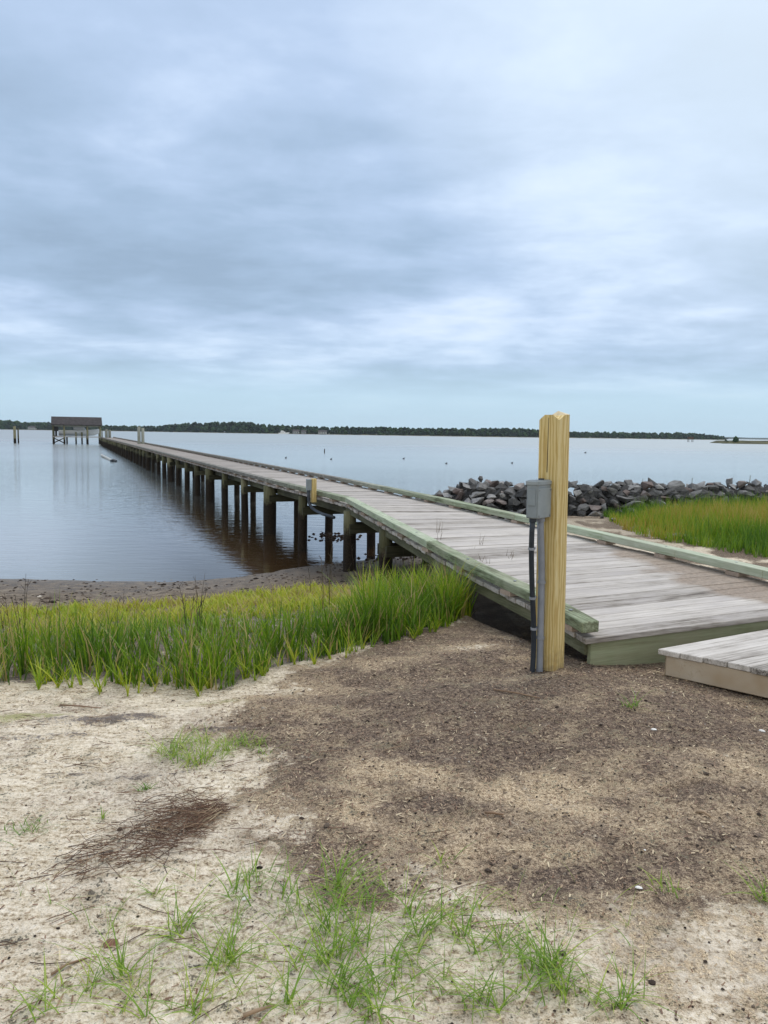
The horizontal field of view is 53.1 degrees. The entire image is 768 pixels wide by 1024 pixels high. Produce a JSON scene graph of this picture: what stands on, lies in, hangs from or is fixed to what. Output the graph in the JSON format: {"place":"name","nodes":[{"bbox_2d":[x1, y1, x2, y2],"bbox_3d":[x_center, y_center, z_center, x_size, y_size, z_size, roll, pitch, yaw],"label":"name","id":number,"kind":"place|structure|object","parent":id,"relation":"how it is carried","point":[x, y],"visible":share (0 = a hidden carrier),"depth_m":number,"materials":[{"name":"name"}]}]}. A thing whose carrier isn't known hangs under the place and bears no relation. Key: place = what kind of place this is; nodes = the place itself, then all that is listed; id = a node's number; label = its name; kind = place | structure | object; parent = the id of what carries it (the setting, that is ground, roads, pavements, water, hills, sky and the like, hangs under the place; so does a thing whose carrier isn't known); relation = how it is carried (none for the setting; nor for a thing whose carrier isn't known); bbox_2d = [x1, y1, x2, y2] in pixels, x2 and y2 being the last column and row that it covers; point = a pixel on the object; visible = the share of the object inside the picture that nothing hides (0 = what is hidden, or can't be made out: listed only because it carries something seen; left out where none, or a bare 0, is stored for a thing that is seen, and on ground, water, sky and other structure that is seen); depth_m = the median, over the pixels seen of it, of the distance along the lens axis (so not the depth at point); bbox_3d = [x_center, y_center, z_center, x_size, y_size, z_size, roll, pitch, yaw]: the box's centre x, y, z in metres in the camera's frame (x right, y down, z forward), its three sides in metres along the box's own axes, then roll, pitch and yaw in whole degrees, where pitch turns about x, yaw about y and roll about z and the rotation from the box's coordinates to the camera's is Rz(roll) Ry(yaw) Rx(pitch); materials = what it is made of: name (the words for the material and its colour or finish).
{"place":"outdoors","nodes":[
{"label":"outdoors","id":0,"kind":"place"},
{"bbox_2d":[0,607,451,696],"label":"edge grass","id":1,"kind":"structure","parent":0,"point":[39,677],"depth_m":4.83,"materials":[{"name":"green plant"}]},
{"bbox_2d":[0,556,480,690],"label":"marsh grass","id":2,"kind":"structure","parent":0,"point":[392,607],"depth_m":5.76,"materials":[{"name":"green plant"}]},
{"bbox_2d":[0,429,716,439],"bbox_3d":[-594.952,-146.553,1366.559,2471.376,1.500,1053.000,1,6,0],"label":"shore","id":3,"kind":"structure","parent":0,"point":[395,435],"depth_m":910.06,"materials":[{"name":"green plant"}]},
{"bbox_2d":[28,426,36,429],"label":"house","id":4,"kind":"structure","parent":3,"relation":"on","point":[32,428],"depth_m":1049.19,"materials":[{"name":"white"}]},
{"bbox_2d":[318,430,326,433],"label":"house","id":5,"kind":"structure","parent":3,"relation":"on","point":[322,431],"depth_m":871.37,"materials":[{"name":"white"}]},
{"bbox_2d":[0,420,727,439],"bbox_3d":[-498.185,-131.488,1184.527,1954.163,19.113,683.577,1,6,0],"label":"woods","id":6,"kind":"object","parent":3,"relation":"on","point":[237,427],"visible":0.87,"depth_m":938.51,"materials":[{"name":"green plant"}]},
{"bbox_2d":[0,516,767,1023],"bbox_3d":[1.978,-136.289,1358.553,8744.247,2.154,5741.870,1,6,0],"label":"ground","id":7,"kind":"structure","parent":0,"point":[492,622],"depth_m":3.05,"materials":[{"name":"beige sand"}]},
{"bbox_2d":[1,810,61,845],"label":"grass clump","id":8,"kind":"object","parent":7,"relation":"on","point":[22,829],"visible":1,"depth_m":2.99,"materials":[{"name":"green plant"}]},
{"bbox_2d":[51,956,89,975],"bbox_3d":[-0.904,1.303,2.213,0.011,0.014,0.113,6,8,43],"label":"stick","id":9,"kind":"object","parent":7,"relation":"on","point":[60,968],"visible":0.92,"depth_m":2.21,"materials":[{"name":"wood"}]},
{"bbox_2d":[59,704,100,707],"bbox_3d":[-1.753,1.122,4.424,0.296,0.030,0.015,3,6,21],"label":"stick","id":10,"kind":"object","parent":7,"relation":"on","point":[77,705],"visible":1,"depth_m":4.42,"materials":[{"name":"wood"}]},
{"bbox_2d":[103,938,118,947],"bbox_3d":[-0.825,1.301,2.321,0.043,0.022,0.044,-2,6,-25],"label":"pebble","id":11,"kind":"object","parent":7,"relation":"on","point":[109,943],"visible":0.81,"depth_m":2.31,"materials":[{"name":"beige stone"}]},
{"bbox_2d":[40,773,238,895],"bbox_3d":[-0.889,1.212,2.984,0.636,0.068,0.894,1,6,0],"label":"reed heap","id":12,"kind":"object","parent":7,"relation":"on","point":[216,810],"visible":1,"depth_m":2.94,"materials":[{"name":"plant"}]},
{"bbox_2d":[129,782,161,792],"bbox_3d":[-1.040,1.197,3.343,0.140,0.028,0.106,-2,7,-26],"label":"grass clump","id":13,"kind":"object","parent":7,"relation":"on","point":[145,788],"visible":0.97,"depth_m":3.34,"materials":[{"name":"green plant"}]},
{"bbox_2d":[123,721,288,770],"bbox_3d":[-0.872,1.119,3.726,0.790,0.122,0.656,-3,7,-33],"label":"grass clump","id":14,"kind":"object","parent":7,"relation":"on","point":[189,754],"visible":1,"depth_m":3.71,"materials":[{"name":"green plant"}]},
{"bbox_2d":[0,522,477,644],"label":"dead stalks","id":15,"kind":"object","parent":7,"relation":"on","point":[384,572],"visible":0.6,"depth_m":6.90,"materials":[{"name":"plant"}]},
{"bbox_2d":[243,1005,274,1017],"bbox_3d":[-0.330,1.318,2.032,0.088,0.018,0.015,-2,6,-24],"label":"stick","id":16,"kind":"object","parent":7,"relation":"on","point":[252,1012],"visible":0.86,"depth_m":2.02,"materials":[{"name":"wood"}]},
{"bbox_2d":[0,523,527,614],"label":"mud stones","id":17,"kind":"object","parent":7,"relation":"on","point":[52,601],"visible":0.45,"depth_m":10.53,"materials":[{"name":"stone"}]},
{"bbox_2d":[308,532,418,560],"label":"oyster clumps","id":18,"kind":"object","parent":7,"relation":"on","point":[333,537],"visible":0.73,"depth_m":15.93,"materials":[{"name":"stone"}]},
{"bbox_2d":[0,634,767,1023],"bbox_3d":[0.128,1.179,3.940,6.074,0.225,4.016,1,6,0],"label":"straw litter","id":19,"kind":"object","parent":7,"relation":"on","point":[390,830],"visible":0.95,"depth_m":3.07,"materials":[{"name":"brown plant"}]},
{"bbox_2d":[7,636,767,1023],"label":"soil crumbs","id":20,"kind":"object","parent":7,"relation":"on","point":[651,982],"visible":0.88,"depth_m":3.36,"materials":[{"name":"brown soil"}]},
{"bbox_2d":[484,811,503,814],"bbox_3d":[0.444,1.216,3.101,0.078,0.018,0.018,3,6,17],"label":"stick","id":21,"kind":"object","parent":7,"relation":"on","point":[490,812],"visible":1,"depth_m":3.10,"materials":[{"name":"wood"}]},
{"bbox_2d":[493,688,538,697],"bbox_3d":[0.761,1.042,4.416,0.281,0.014,0.011,4,7,30],"label":"stick","id":22,"kind":"object","parent":7,"relation":"on","point":[513,692],"visible":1,"depth_m":4.42,"materials":[{"name":"wood"}]},
{"bbox_2d":[517,508,525,513],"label":"boulder","id":23,"kind":"object","parent":7,"relation":"on","point":[520,511],"visible":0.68,"depth_m":18.11,"materials":[{"name":"stone"}]},
{"bbox_2d":[526,411,569,672],"bbox_3d":[1.017,0.369,4.856,0.159,2.008,0.325,6,8,41],"label":"timber post","id":24,"kind":"object","parent":7,"relation":"on","point":[547,501],"visible":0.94,"depth_m":4.83,"materials":[{"name":"beige wood"}]},
{"bbox_2d":[577,511,585,516],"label":"boulder","id":25,"kind":"object","parent":7,"relation":"on","point":[581,513],"visible":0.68,"depth_m":17.67,"materials":[{"name":"grey stone"}]},
{"bbox_2d":[588,511,604,515],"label":"boulder","id":26,"kind":"object","parent":7,"relation":"on","point":[594,513],"visible":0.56,"depth_m":17.77,"materials":[{"name":"grey stone"}]},
{"bbox_2d":[435,482,767,518],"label":"rock pile","id":27,"kind":"object","parent":7,"relation":"on","point":[681,491],"visible":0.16,"depth_m":18.65,"materials":[{"name":"grey stone"}]},
{"bbox_2d":[442,493,453,497],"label":"boulder","id":28,"kind":"object","parent":27,"relation":"on","point":[445,495],"visible":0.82,"depth_m":19.53,"materials":[{"name":"stone"}]},
{"bbox_2d":[452,488,463,494],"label":"boulder","id":29,"kind":"object","parent":27,"relation":"on","point":[456,491],"visible":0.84,"depth_m":19.26,"materials":[{"name":"grey stone"}]},
{"bbox_2d":[455,491,464,500],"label":"boulder","id":30,"kind":"object","parent":27,"relation":"on","point":[459,495],"visible":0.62,"depth_m":19.02,"materials":[{"name":"grey stone"}]},
{"bbox_2d":[463,483,470,489],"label":"boulder","id":31,"kind":"object","parent":27,"relation":"on","point":[466,486],"visible":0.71,"depth_m":19.03,"materials":[{"name":"stone"}]},
{"bbox_2d":[469,478,475,485],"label":"boulder","id":32,"kind":"object","parent":27,"relation":"on","point":[472,481],"visible":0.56,"depth_m":19.28,"materials":[{"name":"grey stone"}]},
{"bbox_2d":[471,491,485,497],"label":"boulder","id":33,"kind":"object","parent":27,"relation":"on","point":[477,494],"visible":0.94,"depth_m":18.84,"materials":[{"name":"grey stone"}]},
{"bbox_2d":[476,482,487,489],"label":"boulder","id":34,"kind":"object","parent":27,"relation":"on","point":[480,486],"visible":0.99,"depth_m":18.90,"materials":[{"name":"grey stone"}]},
{"bbox_2d":[482,499,494,504],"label":"boulder","id":35,"kind":"object","parent":27,"relation":"on","point":[488,501],"visible":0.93,"depth_m":18.58,"materials":[{"name":"grey stone"}]},
{"bbox_2d":[486,494,495,498],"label":"boulder","id":36,"kind":"object","parent":35,"relation":"on","point":[490,496],"visible":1,"depth_m":18.64,"materials":[{"name":"stone"}]},
{"bbox_2d":[490,480,498,486],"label":"boulder","id":37,"kind":"object","parent":27,"relation":"on","point":[493,483],"visible":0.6,"depth_m":18.99,"materials":[{"name":"grey stone"}]},
{"bbox_2d":[495,499,506,504],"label":"boulder","id":38,"kind":"object","parent":27,"relation":"on","point":[500,502],"visible":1,"depth_m":18.49,"materials":[{"name":"grey stone"}]},
{"bbox_2d":[504,481,512,486],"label":"boulder","id":39,"kind":"object","parent":27,"relation":"on","point":[507,484],"visible":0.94,"depth_m":18.84,"materials":[{"name":"stone"}]},
{"bbox_2d":[504,487,515,494],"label":"boulder","id":40,"kind":"object","parent":27,"relation":"on","point":[510,490],"visible":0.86,"depth_m":18.63,"materials":[{"name":"grey stone"}]},
{"bbox_2d":[508,498,521,505],"bbox_3d":[3.144,-0.246,18.358,0.248,0.175,0.313,6,8,40],"label":"boulder","id":41,"kind":"object","parent":27,"relation":"on","point":[513,502],"visible":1,"depth_m":18.28,"materials":[{"name":"grey stone"}]},
{"bbox_2d":[514,483,523,489],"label":"boulder","id":42,"kind":"object","parent":27,"relation":"on","point":[518,486],"visible":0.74,"depth_m":18.65,"materials":[{"name":"grey stone"}]},
{"bbox_2d":[519,497,526,503],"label":"boulder","id":43,"kind":"object","parent":27,"relation":"on","point":[521,499],"visible":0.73,"depth_m":18.42,"materials":[{"name":"stone"}]},
{"bbox_2d":[568,505,575,509],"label":"boulder","id":44,"kind":"object","parent":27,"relation":"on","point":[570,507],"visible":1,"depth_m":17.95,"materials":[{"name":"stone"}]},
{"bbox_2d":[568,482,578,487],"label":"boulder","id":45,"kind":"object","parent":27,"relation":"on","point":[571,485],"visible":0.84,"depth_m":18.36,"materials":[{"name":"grey stone"}]},
{"bbox_2d":[573,490,581,496],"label":"boulder","id":46,"kind":"object","parent":27,"relation":"on","point":[577,493],"visible":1,"depth_m":18.23,"materials":[{"name":"grey stone"}]},
{"bbox_2d":[577,504,588,511],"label":"boulder","id":47,"kind":"object","parent":27,"relation":"on","point":[583,507],"visible":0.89,"depth_m":17.95,"materials":[{"name":"grey stone"}]},
{"bbox_2d":[589,505,601,510],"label":"boulder","id":48,"kind":"object","parent":27,"relation":"on","point":[594,507],"visible":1,"depth_m":18.01,"materials":[{"name":"grey stone"}]},
{"bbox_2d":[592,480,603,488],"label":"boulder","id":49,"kind":"object","parent":27,"relation":"on","point":[599,484],"visible":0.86,"depth_m":18.74,"materials":[{"name":"grey stone"}]},
{"bbox_2d":[603,481,611,486],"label":"boulder","id":50,"kind":"object","parent":27,"relation":"on","point":[607,484],"visible":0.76,"depth_m":18.84,"materials":[{"name":"stone"}]},
{"bbox_2d":[607,488,617,495],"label":"boulder","id":51,"kind":"object","parent":27,"relation":"on","point":[612,491],"visible":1,"depth_m":18.45,"materials":[{"name":"grey stone"}]},
{"bbox_2d":[609,499,617,505],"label":"boulder","id":52,"kind":"object","parent":27,"relation":"on","point":[612,502],"visible":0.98,"depth_m":18.21,"materials":[{"name":"stone"}]},
{"bbox_2d":[609,483,620,489],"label":"boulder","id":53,"kind":"object","parent":27,"relation":"on","point":[616,486],"visible":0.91,"depth_m":18.68,"materials":[{"name":"grey stone"}]},
{"bbox_2d":[615,481,625,486],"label":"boulder","id":54,"kind":"object","parent":27,"relation":"on","point":[621,483],"visible":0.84,"depth_m":18.88,"materials":[{"name":"stone"}]},
{"bbox_2d":[616,495,631,502],"bbox_3d":[5.751,-0.309,18.317,0.429,0.157,0.230,-2,24,-4],"label":"boulder","id":55,"kind":"object","parent":27,"relation":"on","point":[623,499],"visible":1,"depth_m":18.29,"materials":[{"name":"grey stone"}]},
{"bbox_2d":[621,501,634,507],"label":"boulder","id":56,"kind":"object","parent":27,"relation":"on","point":[631,503],"visible":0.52,"depth_m":18.15,"materials":[{"name":"stone"}]},
{"bbox_2d":[630,489,641,495],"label":"boulder","id":57,"kind":"object","parent":27,"relation":"on","point":[639,491],"visible":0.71,"depth_m":18.53,"materials":[{"name":"grey stone"}]},
{"bbox_2d":[636,495,647,501],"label":"boulder","id":58,"kind":"object","parent":27,"relation":"on","point":[640,497],"visible":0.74,"depth_m":18.40,"materials":[{"name":"grey stone"}]},
{"bbox_2d":[640,490,650,496],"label":"boulder","id":59,"kind":"object","parent":27,"relation":"on","point":[643,493],"visible":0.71,"depth_m":18.45,"materials":[{"name":"stone"}]},
{"bbox_2d":[641,481,653,489],"bbox_3d":[6.472,-0.640,18.862,0.196,0.211,0.389,-9,32,-25],"label":"boulder","id":60,"kind":"object","parent":27,"relation":"on","point":[645,485],"visible":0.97,"depth_m":18.81,"materials":[{"name":"grey stone"}]},
{"bbox_2d":[648,477,658,487],"bbox_3d":[6.679,-0.719,19.047,0.279,0.277,0.245,3,6,21],"label":"boulder","id":61,"kind":"object","parent":27,"relation":"on","point":[652,481],"visible":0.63,"depth_m":18.95,"materials":[{"name":"stone"}]},
{"bbox_2d":[652,490,661,495],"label":"boulder","id":62,"kind":"object","parent":27,"relation":"on","point":[658,492],"visible":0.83,"depth_m":18.50,"materials":[{"name":"stone"}]},
{"bbox_2d":[655,485,663,489],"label":"boulder","id":63,"kind":"object","parent":27,"relation":"on","point":[658,487],"visible":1,"depth_m":18.81,"materials":[{"name":"stone"}]},
{"bbox_2d":[661,496,672,501],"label":"boulder","id":64,"kind":"object","parent":27,"relation":"on","point":[663,498],"visible":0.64,"depth_m":18.56,"materials":[{"name":"stone"}]},
{"bbox_2d":[662,488,675,495],"bbox_3d":[6.880,-0.451,18.753,0.451,0.141,0.252,-13,-18,-1],"label":"boulder","id":65,"kind":"object","parent":27,"relation":"on","point":[668,492],"visible":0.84,"depth_m":18.66,"materials":[{"name":"grey stone"}]},
{"bbox_2d":[664,480,684,490],"bbox_3d":[7.188,-0.617,19.014,0.505,0.243,0.261,-18,30,2],"label":"boulder","id":66,"kind":"object","parent":27,"relation":"on","point":[674,484],"visible":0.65,"depth_m":18.93,"materials":[{"name":"grey stone"}]},
{"bbox_2d":[687,483,703,489],"bbox_3d":[7.729,-0.616,19.064,0.304,0.209,0.312,0,6,-10],"label":"boulder","id":67,"kind":"object","parent":27,"relation":"on","point":[693,486],"visible":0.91,"depth_m":18.97,"materials":[{"name":"grey stone"}]},
{"bbox_2d":[697,481,704,486],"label":"boulder","id":68,"kind":"object","parent":27,"relation":"on","point":[702,484],"visible":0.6,"depth_m":19.38,"materials":[{"name":"stone"}]},
{"bbox_2d":[708,485,718,491],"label":"boulder","id":69,"kind":"object","parent":27,"relation":"on","point":[714,488],"visible":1,"depth_m":19.09,"materials":[{"name":"grey stone"}]},
{"bbox_2d":[722,488,733,496],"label":"boulder","id":70,"kind":"object","parent":27,"relation":"on","point":[727,492],"visible":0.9,"depth_m":19.00,"materials":[{"name":"grey stone"}]},
{"bbox_2d":[726,478,732,487],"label":"boulder","id":71,"kind":"object","parent":27,"relation":"on","point":[729,481],"visible":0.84,"depth_m":19.57,"materials":[{"name":"grey stone"}]},
{"bbox_2d":[729,484,736,489],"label":"boulder","id":72,"kind":"object","parent":27,"relation":"on","point":[732,486],"visible":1,"depth_m":19.34,"materials":[{"name":"stone"}]},
{"bbox_2d":[736,481,746,488],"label":"boulder","id":73,"kind":"object","parent":27,"relation":"on","point":[740,484],"visible":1,"depth_m":19.37,"materials":[{"name":"grey stone"}]},
{"bbox_2d":[737,490,746,495],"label":"boulder","id":74,"kind":"object","parent":27,"relation":"on","point":[742,492],"visible":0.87,"depth_m":19.10,"materials":[{"name":"stone"}]},
{"bbox_2d":[743,492,754,499],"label":"boulder","id":75,"kind":"object","parent":27,"relation":"on","point":[748,494],"visible":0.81,"depth_m":19.05,"materials":[{"name":"grey stone"}]},
{"bbox_2d":[744,487,755,491],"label":"boulder","id":76,"kind":"object","parent":27,"relation":"on","point":[750,489],"visible":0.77,"depth_m":19.26,"materials":[{"name":"stone"}]},
{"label":"boulder","id":77,"kind":"object","parent":27,"relation":"on","visible":0},
{"bbox_2d":[689,490,701,497],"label":"boulder","id":78,"kind":"object","parent":77,"relation":"on","point":[693,494],"visible":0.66,"depth_m":18.73,"materials":[{"name":"grey stone"}]},
{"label":"boulder","id":79,"kind":"object","parent":27,"relation":"on","visible":0},
{"bbox_2d":[751,479,761,485],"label":"boulder","id":80,"kind":"object","parent":79,"relation":"on","point":[756,482],"visible":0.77,"depth_m":19.71,"materials":[{"name":"grey stone"}]},
{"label":"boulder","id":81,"kind":"object","parent":27,"relation":"on","visible":0},
{"bbox_2d":[471,497,483,504],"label":"boulder","id":82,"kind":"object","parent":81,"relation":"on","point":[478,501],"visible":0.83,"depth_m":18.63,"materials":[{"name":"grey stone"}]},
{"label":"boulder","id":83,"kind":"object","parent":27,"relation":"on","visible":0},
{"bbox_2d":[486,503,499,508],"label":"boulder","id":84,"kind":"object","parent":83,"relation":"on","point":[491,505],"visible":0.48,"depth_m":18.35,"materials":[{"name":"stone"}]},
{"bbox_2d":[601,490,767,557],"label":"marsh grass","id":85,"kind":"structure","parent":7,"relation":"on","point":[737,524],"depth_m":14.09,"materials":[{"name":"green plant"}]},
{"bbox_2d":[695,810,711,817],"bbox_3d":[1.294,1.218,3.109,0.064,0.018,0.020,5,7,38],"label":"stick","id":86,"kind":"object","parent":7,"relation":"on","point":[703,811],"visible":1,"depth_m":3.11,"materials":[{"name":"wood"}]},
{"bbox_2d":[658,629,767,697],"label":"boardwalk section","id":87,"kind":"object","parent":7,"relation":"on","point":[739,663],"visible":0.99,"depth_m":4.87,"materials":[{"name":"grey wood"}]},
{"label":"boulder","id":88,"kind":"object","parent":7,"relation":"on","visible":0},
{"bbox_2d":[600,503,605,511],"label":"boulder","id":89,"kind":"object","parent":88,"relation":"on","point":[603,506],"visible":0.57,"depth_m":18.01,"materials":[{"name":"stone"}]},
{"bbox_2d":[0,430,767,581],"bbox_3d":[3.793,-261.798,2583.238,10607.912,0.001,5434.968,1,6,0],"label":"water","id":90,"kind":"structure","parent":0,"point":[72,510],"depth_m":32.70,"materials":[{"name":"grey liquid"}]},
{"bbox_2d":[13,426,15,442],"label":"mooring piles","id":91,"kind":"object","parent":90,"relation":"in","point":[14,433],"visible":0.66,"depth_m":111.39,"materials":[{"name":"grey wood"}]},
{"bbox_2d":[51,416,101,443],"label":"boathouse","id":92,"kind":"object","parent":90,"relation":"in","point":[64,422],"visible":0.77,"depth_m":111.95,"materials":[{"name":"brown"}]},
{"bbox_2d":[54,426,98,435],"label":"motorboat","id":93,"kind":"object","parent":92,"relation":"on","point":[79,430],"visible":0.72,"depth_m":112.81,"materials":[{"name":"white plastic"}]},
{"bbox_2d":[105,429,110,437],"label":"mooring piles","id":94,"kind":"object","parent":90,"relation":"in","point":[107,433],"visible":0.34,"depth_m":103.46,"materials":[{"name":"beige wood"}]},
{"bbox_2d":[101,454,116,461],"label":"floating pole","id":95,"kind":"object","parent":90,"relation":"on","point":[109,459],"visible":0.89,"depth_m":55.16,"materials":[{"name":"plastic"}]},
{"bbox_2d":[137,427,144,443],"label":"mooring piles","id":96,"kind":"object","parent":90,"relation":"in","point":[140,439],"visible":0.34,"depth_m":60.71,"materials":[{"name":"beige wood"}]},
{"bbox_2d":[100,437,767,664],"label":"wooden pier","id":97,"kind":"structure","parent":90,"relation":"in","point":[625,606],"depth_m":7.73,"materials":[{"name":"grey wood"}]},
{"bbox_2d":[306,478,335,518],"bbox_3d":[-1.032,-0.230,12.499,0.168,0.574,1.144,-2,6,-22],"label":"stub post","id":98,"kind":"object","parent":97,"relation":"attached to","point":[311,484],"visible":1,"depth_m":12.93,"materials":[{"name":"yellow wood"}]},
{"bbox_2d":[436,523,513,563],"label":"deck weeds","id":99,"kind":"object","parent":97,"relation":"on","point":[482,544],"visible":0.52,"depth_m":7.82,"materials":[{"name":"plant"}]},
{"bbox_2d":[710,440,767,443],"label":"marsh spit","id":100,"kind":"structure","parent":90,"relation":"in","point":[743,442],"depth_m":329.08,"materials":[{"name":"green plant"}]},
{"bbox_2d":[0,689,767,1023],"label":"sand grass","id":101,"kind":"structure","parent":0,"point":[544,967],"depth_m":2.21,"materials":[{"name":"green plant"}]},
{"bbox_2d":[0,0,767,437],"label":"sky","id":102,"kind":"structure","parent":0,"point":[476,214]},
{"bbox_2d":[725,437,767,439],"bbox_3d":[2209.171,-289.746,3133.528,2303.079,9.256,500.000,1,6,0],"label":"distant hills","id":103,"kind":"structure","parent":0,"point":[748,438],"depth_m":2919.38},
{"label":"boulder","id":104,"kind":"object","parent":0,"visible":0},
{"bbox_2d":[624,480,632,484],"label":"boulder","id":105,"kind":"object","parent":104,"relation":"on","point":[628,482],"visible":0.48,"depth_m":18.91,"materials":[{"name":"stone"}]}
]}

